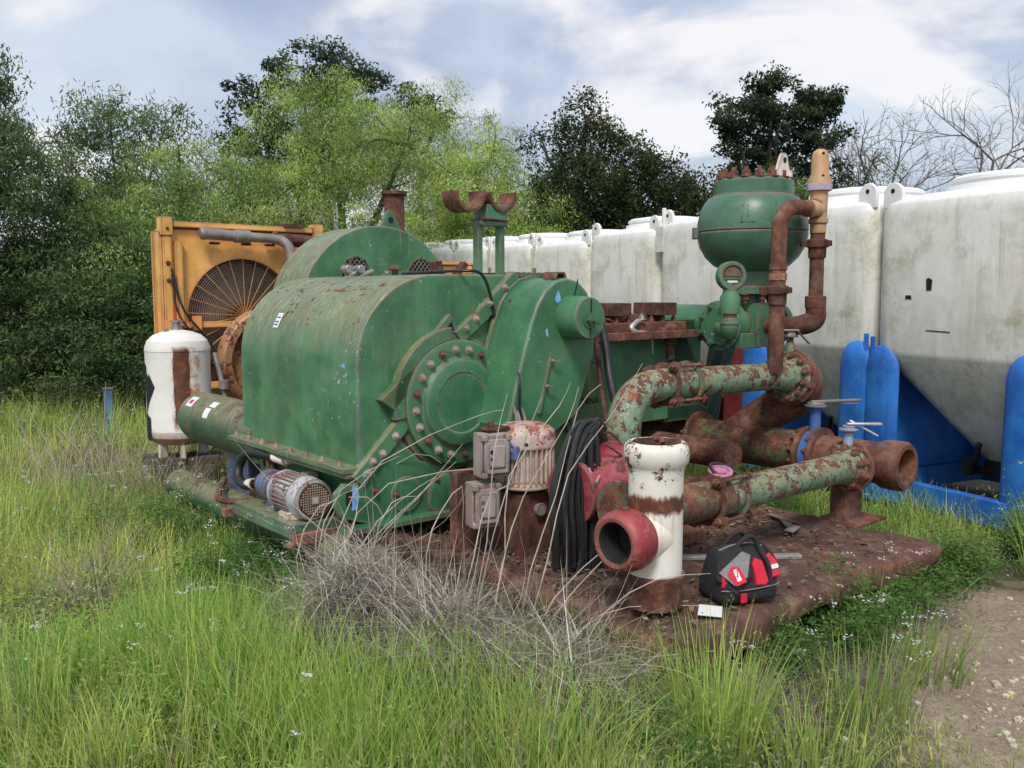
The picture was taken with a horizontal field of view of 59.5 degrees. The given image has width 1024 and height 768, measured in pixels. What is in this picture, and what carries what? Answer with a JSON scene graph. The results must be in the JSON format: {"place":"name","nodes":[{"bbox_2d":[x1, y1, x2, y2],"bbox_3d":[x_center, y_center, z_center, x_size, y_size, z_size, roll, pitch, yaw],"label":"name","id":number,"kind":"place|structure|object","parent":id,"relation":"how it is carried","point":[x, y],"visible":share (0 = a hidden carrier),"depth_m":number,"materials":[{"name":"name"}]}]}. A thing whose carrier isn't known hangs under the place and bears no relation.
{"place":"outdoors","nodes":[
{"label":"outdoors","id":0,"kind":"place"},
{"bbox_2d":[150,216,322,396],"bbox_3d":[-2.329,-0.539,8.609,2.106,1.990,0.840,-5,8,-40],"label":"radiator unit","id":1,"kind":"object","parent":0,"point":[211,282],"visible":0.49,"depth_m":8.16,"materials":[{"name":"orange paint"}]},
{"bbox_2d":[442,262,472,273],"bbox_3d":[-0.620,-0.431,8.903,0.400,1.535,0.460,-3,7,-28],"label":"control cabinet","id":2,"kind":"object","parent":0,"point":[449,265],"visible":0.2,"depth_m":8.61,"materials":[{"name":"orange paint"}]},
{"bbox_2d":[0,303,1023,767],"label":"ground","id":3,"kind":"structure","parent":0,"point":[996,657],"depth_m":3.89,"materials":[{"name":"soil"}]},
{"bbox_2d":[0,224,31,396],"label":"thicket bush","id":4,"kind":"object","parent":3,"relation":"on","point":[13,263],"visible":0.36,"depth_m":12.94,"materials":[{"name":"green plant"}]},
{"bbox_2d":[0,43,75,248],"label":"elm tree","id":5,"kind":"object","parent":3,"relation":"on","point":[10,169],"visible":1,"depth_m":12.15,"materials":[{"name":"green plant"}]},
{"bbox_2d":[0,198,115,407],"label":"thicket bush","id":6,"kind":"object","parent":3,"relation":"on","point":[6,327],"visible":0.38,"depth_m":12.60,"materials":[{"name":"green plant"}]},
{"bbox_2d":[13,382,121,493],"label":"dry stalks","id":7,"kind":"object","parent":3,"relation":"on","point":[83,460],"visible":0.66,"depth_m":6.86,"materials":[{"name":"plant"}]},
{"bbox_2d":[0,215,153,416],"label":"thicket bush","id":8,"kind":"object","parent":3,"relation":"on","point":[68,383],"visible":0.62,"depth_m":12.02,"materials":[{"name":"green plant"}]},
{"bbox_2d":[0,169,189,389],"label":"thicket bush","id":9,"kind":"object","parent":3,"relation":"on","point":[65,201],"visible":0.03,"depth_m":13.60,"materials":[{"name":"green plant"}]},
{"bbox_2d":[55,254,153,417],"bbox_3d":[-4.523,-0.660,12.148,2.714,2.349,2.837,-5,8,-40],"label":"thicket bush","id":10,"kind":"object","parent":3,"relation":"on","point":[127,365],"visible":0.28,"depth_m":11.71,"materials":[{"name":"green plant"}]},
{"bbox_2d":[102,387,113,432],"bbox_3d":[-4.717,0.311,10.479,0.120,0.537,0.090,-2,8,-23],"label":"steel post","id":11,"kind":"object","parent":3,"relation":"on","point":[108,399],"visible":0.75,"depth_m":10.44,"materials":[{"name":"blue metal"}]},
{"bbox_2d":[43,440,179,503],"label":"grass tuft","id":12,"kind":"object","parent":3,"relation":"on","point":[120,477],"visible":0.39,"depth_m":6.81,"materials":[{"name":"green plant"}]},
{"bbox_2d":[0,408,226,651],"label":"dry grass patch","id":13,"kind":"object","parent":3,"relation":"on","point":[96,587],"visible":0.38,"depth_m":6.57,"materials":[{"name":"plant"}]},
{"bbox_2d":[9,78,219,383],"bbox_3d":[-6.433,-2.274,14.515,3.476,5.066,2.723,0,6,0],"label":"elm tree","id":14,"kind":"object","parent":3,"relation":"on","point":[108,113],"visible":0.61,"depth_m":14.05,"materials":[{"name":"green plant"}]},
{"bbox_2d":[42,482,238,556],"bbox_3d":[-2.328,0.826,5.761,1.286,0.486,1.208,0,6,0],"label":"leafy weed","id":15,"kind":"object","parent":3,"relation":"on","point":[166,516],"visible":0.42,"depth_m":5.64,"materials":[{"name":"green plant"}]},
{"bbox_2d":[104,461,210,513],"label":"grass tuft","id":16,"kind":"object","parent":3,"relation":"on","point":[150,491],"visible":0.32,"depth_m":6.57,"materials":[{"name":"green plant"}]},
{"bbox_2d":[141,320,220,485],"bbox_3d":[-2.710,0.173,7.306,0.620,1.380,0.506,-2,6,-21],"label":"pressure tank","id":17,"kind":"object","parent":3,"relation":"on","point":[177,366],"visible":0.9,"depth_m":7.09,"materials":[{"name":"rusty white paint"},{"name":"steel"}]},
{"bbox_2d":[2,136,365,339],"bbox_3d":[-4.876,-1.586,13.187,5.487,3.996,3.647,0,6,0],"label":"mesquite tree","id":18,"kind":"object","parent":3,"relation":"on","point":[157,213],"visible":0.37,"depth_m":12.90,"materials":[{"name":"green plant"}]},
{"bbox_2d":[74,564,294,703],"bbox_3d":[-1.393,1.065,3.851,0.963,0.413,0.939,5,8,41],"label":"grass tuft","id":19,"kind":"object","parent":3,"relation":"on","point":[177,645],"visible":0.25,"depth_m":3.78,"materials":[{"name":"green plant"}]},
{"bbox_2d":[161,504,278,569],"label":"grass tuft","id":20,"kind":"object","parent":3,"relation":"on","point":[212,536],"visible":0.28,"depth_m":5.39,"materials":[{"name":"green plant"}]},
{"bbox_2d":[211,310,252,399],"bbox_3d":[-1.698,-0.205,7.804,1.741,1.710,0.970,-5,8,-40],"label":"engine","id":21,"kind":"object","parent":3,"relation":"on","point":[227,357],"visible":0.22,"depth_m":7.66,"materials":[{"name":"metal"}]},
{"bbox_2d":[161,524,327,616],"bbox_3d":[-1.356,0.978,4.904,0.931,0.360,1.117,0,6,0],"label":"leafy weed","id":22,"kind":"object","parent":3,"relation":"on","point":[258,561],"visible":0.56,"depth_m":4.74,"materials":[{"name":"green plant"}]},
{"bbox_2d":[243,559,352,637],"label":"grass tuft","id":23,"kind":"object","parent":3,"relation":"on","point":[286,592],"visible":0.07,"depth_m":4.40,"materials":[{"name":"green plant"}]},
{"bbox_2d":[0,208,601,351],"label":"woods","id":24,"kind":"object","parent":3,"relation":"on","point":[102,278],"depth_m":23.52,"materials":[{"name":"green plant"}]},
{"bbox_2d":[135,57,483,232],"bbox_3d":[-3.140,-2.340,13.882,5.433,5.357,3.412,0,6,0],"label":"mesquite tree","id":25,"kind":"object","parent":3,"relation":"on","point":[405,147],"visible":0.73,"depth_m":13.44,"materials":[{"name":"green plant"}]},
{"bbox_2d":[212,34,455,217],"bbox_3d":[-3.812,-3.779,19.120,5.016,7.112,3.414,2,6,22],"label":"oak tree","id":26,"kind":"object","parent":3,"relation":"on","point":[333,59],"visible":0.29,"depth_m":18.62,"materials":[{"name":"green plant"}]},
{"bbox_2d":[225,620,471,767],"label":"grass tuft","id":27,"kind":"object","parent":3,"relation":"on","point":[335,736],"visible":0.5,"depth_m":3.12,"materials":[{"name":"green plant"}]},
{"bbox_2d":[294,72,546,241],"bbox_3d":[-1.655,-3.070,17.822,4.272,5.991,3.930,6,8,44],"label":"mesquite tree","id":28,"kind":"object","parent":3,"relation":"on","point":[453,130],"visible":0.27,"depth_m":17.37,"materials":[{"name":"green plant"}]},
{"bbox_2d":[423,242,444,248],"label":"poly tank","id":29,"kind":"object","parent":3,"relation":"on","point":[434,243],"visible":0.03,"depth_m":16.14,"materials":[{"name":"white plastic"}]},
{"bbox_2d":[425,239,472,261],"bbox_3d":[-0.691,-1.252,15.444,1.450,2.450,1.464,-3,7,-26],"label":"poly tank","id":30,"kind":"object","parent":3,"relation":"on","point":[445,252],"visible":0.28,"depth_m":14.81,"materials":[{"name":"white plastic"}]},
{"bbox_2d":[0,367,899,513],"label":"distant weeds","id":31,"kind":"object","parent":3,"relation":"on","point":[98,441],"visible":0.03,"depth_m":9.16,"materials":[{"name":"green plant"}]},
{"bbox_2d":[228,519,703,728],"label":"dry grass","id":32,"kind":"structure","parent":3,"relation":"on","point":[498,606],"depth_m":3.87,"materials":[{"name":"plant"}]},
{"bbox_2d":[171,431,782,767],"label":"dry strands","id":33,"kind":"object","parent":3,"relation":"on","point":[465,631],"visible":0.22,"depth_m":3.62,"materials":[{"name":"plant"}]},
{"bbox_2d":[223,484,738,766],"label":"dry thatch","id":34,"kind":"object","parent":3,"relation":"on","point":[367,610],"visible":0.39,"depth_m":3.69,"materials":[{"name":"plant"}]},
{"bbox_2d":[454,236,518,272],"bbox_3d":[-0.068,-1.091,14.178,1.450,2.450,1.464,-3,7,-26],"label":"poly tank","id":35,"kind":"object","parent":3,"relation":"on","point":[462,254],"visible":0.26,"depth_m":13.70,"materials":[{"name":"white plastic"}]},
{"bbox_2d":[0,362,986,528],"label":"meadow grass","id":36,"kind":"structure","parent":3,"relation":"on","point":[87,412],"depth_m":9.29,"materials":[{"name":"green plant"}]},
{"bbox_2d":[402,139,594,248],"bbox_3d":[-0.387,-2.171,16.377,3.877,4.484,2.704,2,6,20],"label":"mesquite tree","id":37,"kind":"object","parent":3,"relation":"on","point":[522,224],"visible":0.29,"depth_m":15.91,"materials":[{"name":"green plant"}]},
{"bbox_2d":[0,390,1005,735],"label":"white flowers","id":38,"kind":"object","parent":3,"relation":"on","point":[384,558],"visible":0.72,"depth_m":3.97,"materials":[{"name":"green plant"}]},
{"bbox_2d":[296,363,715,674],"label":"dry canes","id":39,"kind":"object","parent":3,"relation":"on","point":[382,517],"visible":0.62,"depth_m":4.21,"materials":[{"name":"beige plant"}]},
{"bbox_2d":[417,628,597,728],"bbox_3d":[0.009,1.139,3.460,0.733,0.333,0.783,6,8,44],"label":"leafy weed","id":40,"kind":"object","parent":3,"relation":"on","point":[444,682],"visible":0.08,"depth_m":3.33,"materials":[{"name":"green plant"}]},
{"bbox_2d":[1,398,1020,767],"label":"flower stems","id":41,"kind":"object","parent":3,"relation":"on","point":[287,600],"visible":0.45,"depth_m":4.06,"materials":[{"name":"green plant"}]},
{"bbox_2d":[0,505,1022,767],"bbox_3d":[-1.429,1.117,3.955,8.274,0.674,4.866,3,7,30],"label":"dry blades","id":42,"kind":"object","parent":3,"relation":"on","point":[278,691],"visible":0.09,"depth_m":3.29,"materials":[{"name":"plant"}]},
{"bbox_2d":[0,450,1023,767],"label":"seed grass","id":43,"kind":"structure","parent":3,"relation":"on","point":[734,711],"depth_m":3.10,"materials":[{"name":"green plant"}]},
{"bbox_2d":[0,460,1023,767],"bbox_3d":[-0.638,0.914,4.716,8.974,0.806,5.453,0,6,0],"label":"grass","id":44,"kind":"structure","parent":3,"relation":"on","point":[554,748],"depth_m":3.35,"materials":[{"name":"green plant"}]},
{"bbox_2d":[0,494,1023,767],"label":"weeds","id":45,"kind":"object","parent":3,"relation":"on","point":[156,702],"visible":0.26,"depth_m":3.88,"materials":[{"name":"green plant"}]},
{"bbox_2d":[487,233,567,272],"bbox_3d":[0.555,-0.931,12.911,1.450,2.450,1.464,-3,7,-26],"label":"poly tank","id":46,"kind":"object","parent":3,"relation":"on","point":[518,256],"visible":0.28,"depth_m":12.34,"materials":[{"name":"white plastic"}]},
{"bbox_2d":[165,149,940,685],"bbox_3d":[0.188,-0.238,5.845,3.699,2.517,4.496,-5,8,-40],"label":"mud pump","id":47,"kind":"object","parent":3,"relation":"on","point":[363,347],"visible":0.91,"depth_m":4.97,"materials":[{"name":"metal"}]},
{"bbox_2d":[549,417,622,576],"bbox_3d":[0.363,0.532,4.315,0.415,0.740,0.208,-5,8,-40],"label":"cable bundle","id":48,"kind":"object","parent":47,"relation":"hanging from","point":[577,538],"visible":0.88,"depth_m":4.22,"materials":[{"name":"black rubber"}]},
{"bbox_2d":[594,335,607,424],"bbox_3d":[0.513,-0.052,5.138,0.066,0.775,0.615,0,6,-2],"label":"rubber hose","id":49,"kind":"object","parent":47,"relation":"attached to","point":[600,378],"visible":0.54,"depth_m":5.19,"materials":[{"name":"rubber"}]},
{"bbox_2d":[599,321,616,402],"bbox_3d":[0.573,0.066,4.926,0.153,0.970,0.922,-1,6,-12],"label":"rubber hose","id":50,"kind":"object","parent":47,"relation":"attached to","point":[608,366],"visible":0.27,"depth_m":5.20,"materials":[{"name":"black rubber"}]},
{"bbox_2d":[594,434,689,612],"bbox_3d":[0.562,0.578,3.755,0.393,0.733,0.276,-5,8,-40],"label":"pipe tee","id":51,"kind":"object","parent":47,"relation":"on","point":[645,527],"visible":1,"depth_m":3.69,"materials":[{"name":"metal"}]},
{"bbox_2d":[421,506,911,628],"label":"leaf litter","id":52,"kind":"object","parent":47,"relation":"on","point":[691,608],"visible":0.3,"depth_m":4.50,"materials":[{"name":"plant"}]},
{"bbox_2d":[698,604,721,617],"bbox_3d":[0.821,0.938,3.709,0.095,0.004,0.125,2,6,14],"label":"paper card","id":53,"kind":"object","parent":47,"relation":"on","point":[714,611],"visible":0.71,"depth_m":3.71,"materials":[{"name":"white paper"}]},
{"bbox_2d":[708,462,737,478],"bbox_3d":[1.024,0.425,4.372,0.158,0.057,0.129,-19,31,-38],"label":"strap reel","id":54,"kind":"object","parent":47,"relation":"on","point":[720,469],"visible":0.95,"depth_m":4.36,"materials":[{"name":"pink plastic"}]},
{"bbox_2d":[699,530,779,604],"bbox_3d":[0.992,0.789,3.894,0.329,0.284,0.244,-2,6,-23],"label":"tool bag","id":55,"kind":"object","parent":47,"relation":"on","point":[743,569],"visible":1,"depth_m":3.84,"materials":[{"name":"black fabric"}]},
{"bbox_2d":[682,553,801,559],"bbox_3d":[1.015,0.856,4.433,0.850,0.020,0.046,0,6,-5],"label":"metal bar","id":56,"kind":"object","parent":47,"relation":"on","point":[703,556],"visible":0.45,"depth_m":4.44,"materials":[{"name":"metal"}]},
{"bbox_2d":[766,513,800,532],"bbox_3d":[1.563,0.787,5.098,0.130,0.012,0.407,0,6,0],"label":"rust flake","id":57,"kind":"object","parent":47,"relation":"on","point":[789,525],"visible":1,"depth_m":5.07,"materials":[{"name":"grey metal"}]},
{"bbox_2d":[531,229,617,296],"bbox_3d":[1.179,-0.761,11.646,1.450,2.450,1.464,-3,7,-26],"label":"poly tank","id":58,"kind":"object","parent":3,"relation":"on","point":[570,256],"visible":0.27,"depth_m":11.08,"materials":[{"name":"white plastic"}]},
{"bbox_2d":[514,82,696,232],"bbox_3d":[1.845,-2.665,16.402,3.332,5.455,3.221,4,7,34],"label":"juniper tree","id":59,"kind":"object","parent":3,"relation":"on","point":[615,199],"visible":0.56,"depth_m":15.88,"materials":[{"name":"green plant"}]},
{"bbox_2d":[558,667,749,767],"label":"leafy weed","id":60,"kind":"object","parent":3,"relation":"on","point":[700,757],"visible":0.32,"depth_m":3.03,"materials":[{"name":"green plant"}]},
{"bbox_2d":[591,215,720,416],"bbox_3d":[1.802,-0.690,10.371,1.450,2.450,1.464,-3,7,-26],"label":"poly tank","id":61,"kind":"object","parent":3,"relation":"on","point":[626,265],"visible":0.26,"depth_m":9.88,"materials":[{"name":"white plastic"}]},
{"bbox_2d":[609,163,730,223],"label":"juniper tree","id":62,"kind":"object","parent":3,"relation":"on","point":[690,206],"visible":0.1,"depth_m":16.18,"materials":[{"name":"green plant"}]},
{"bbox_2d":[618,594,835,767],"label":"grass tuft","id":63,"kind":"object","parent":3,"relation":"on","point":[721,709],"visible":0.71,"depth_m":3.18,"materials":[{"name":"green plant"}]},
{"bbox_2d":[655,208,837,433],"bbox_3d":[2.425,-0.599,9.097,1.450,2.450,1.464,-3,7,-26],"label":"poly tank","id":64,"kind":"object","parent":3,"relation":"on","point":[689,269],"visible":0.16,"depth_m":8.91,"materials":[{"name":"white plastic"}]},
{"bbox_2d":[702,60,860,194],"bbox_3d":[5.313,-3.182,17.807,3.110,6.188,2.539,0,6,0],"label":"oak tree","id":65,"kind":"object","parent":3,"relation":"on","point":[817,105],"visible":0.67,"depth_m":17.32,"materials":[{"name":"green plant"}]},
{"bbox_2d":[764,167,809,199],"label":"young oak","id":66,"kind":"object","parent":3,"relation":"on","point":[805,194],"visible":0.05,"depth_m":13.88,"materials":[{"name":"green plant"}]},
{"bbox_2d":[740,591,856,696],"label":"leafy weed","id":67,"kind":"object","parent":3,"relation":"on","point":[803,642],"visible":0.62,"depth_m":3.81,"materials":[{"name":"green plant"}]},
{"bbox_2d":[577,576,1023,767],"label":"dead grass mat","id":68,"kind":"object","parent":3,"relation":"on","point":[802,677],"visible":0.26,"depth_m":3.74,"materials":[{"name":"plant"}]},
{"bbox_2d":[741,671,908,767],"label":"grass tuft","id":69,"kind":"object","parent":3,"relation":"on","point":[812,756],"visible":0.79,"depth_m":3.14,"materials":[{"name":"green plant"}]},
{"bbox_2d":[795,173,861,195],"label":"dead tree","id":70,"kind":"object","parent":3,"relation":"on","point":[839,184],"visible":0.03,"depth_m":16.87,"materials":[{"name":"grey plant"}]},
{"bbox_2d":[742,183,957,468],"bbox_3d":[3.048,-0.458,7.829,1.450,2.450,1.464,-3,7,-26],"label":"poly tank","id":71,"kind":"object","parent":3,"relation":"on","point":[837,349],"visible":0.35,"depth_m":7.10,"materials":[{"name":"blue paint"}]},
{"bbox_2d":[809,593,893,654],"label":"leafy weed","id":72,"kind":"object","parent":3,"relation":"on","point":[835,624],"visible":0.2,"depth_m":4.12,"materials":[{"name":"green plant"}]},
{"bbox_2d":[780,551,930,662],"bbox_3d":[1.488,1.007,4.184,0.836,0.447,0.919,0,6,0],"label":"leafy weed","id":73,"kind":"object","parent":3,"relation":"on","point":[851,623],"visible":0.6,"depth_m":4.07,"materials":[{"name":"green plant"}]},
{"bbox_2d":[803,137,910,189],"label":"elm tree","id":74,"kind":"object","parent":3,"relation":"on","point":[890,176],"visible":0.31,"depth_m":17.06,"materials":[{"name":"grey plant"}]},
{"bbox_2d":[779,615,943,742],"bbox_3d":[1.367,1.126,3.470,0.691,0.369,0.674,0,6,0],"label":"grass tuft","id":75,"kind":"object","parent":3,"relation":"on","point":[868,695],"visible":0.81,"depth_m":3.50,"materials":[{"name":"green plant"}]},
{"bbox_2d":[800,101,988,191],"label":"dead tree","id":76,"kind":"object","parent":3,"relation":"on","point":[898,162],"visible":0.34,"depth_m":17.64,"materials":[{"name":"grey plant"}]},
{"bbox_2d":[795,61,1023,191],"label":"dead tree","id":77,"kind":"object","parent":3,"relation":"on","point":[982,151],"visible":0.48,"depth_m":16.71,"materials":[{"name":"grey plant"}]},
{"bbox_2d":[847,552,976,630],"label":"leafy weed","id":78,"kind":"object","parent":3,"relation":"on","point":[911,585],"visible":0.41,"depth_m":4.47,"materials":[{"name":"green plant"}]},
{"bbox_2d":[844,588,1004,694],"bbox_3d":[1.720,1.092,3.899,0.689,0.350,0.651,0,6,0],"label":"grass tuft","id":79,"kind":"object","parent":3,"relation":"on","point":[943,665],"visible":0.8,"depth_m":3.82,"materials":[{"name":"green plant"}]},
{"bbox_2d":[861,168,1023,534],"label":"poly tank","id":80,"kind":"object","parent":3,"relation":"on","point":[945,375],"visible":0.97,"depth_m":6.34,"materials":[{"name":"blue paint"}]},
{"bbox_2d":[900,540,987,606],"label":"leafy weed","id":81,"kind":"object","parent":3,"relation":"on","point":[947,582],"visible":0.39,"depth_m":4.83,"materials":[{"name":"green plant"}]},
{"bbox_2d":[912,503,1001,572],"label":"grass tuft","id":82,"kind":"object","parent":3,"relation":"on","point":[961,532],"visible":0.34,"depth_m":5.28,"materials":[{"name":"green plant"}]},
{"bbox_2d":[914,518,1021,591],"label":"leafy weed","id":83,"kind":"object","parent":3,"relation":"on","point":[975,556],"visible":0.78,"depth_m":5.01,"materials":[{"name":"green plant"}]},
{"bbox_2d":[968,489,1023,559],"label":"leafy weed","id":84,"kind":"object","parent":3,"relation":"on","point":[1009,531],"visible":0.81,"depth_m":5.49,"materials":[{"name":"green plant"}]},
{"bbox_2d":[984,490,1023,572],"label":"grass tuft","id":85,"kind":"object","parent":3,"relation":"on","point":[1019,531],"visible":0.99,"depth_m":5.08,"materials":[{"name":"green plant"}]},
{"bbox_2d":[0,0,1023,266],"label":"sky","id":86,"kind":"structure","parent":0,"point":[657,62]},
{"bbox_2d":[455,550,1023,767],"bbox_3d":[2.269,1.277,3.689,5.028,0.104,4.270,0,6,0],"label":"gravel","id":87,"kind":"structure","parent":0,"point":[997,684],"depth_m":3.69,"materials":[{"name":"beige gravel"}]}
]}

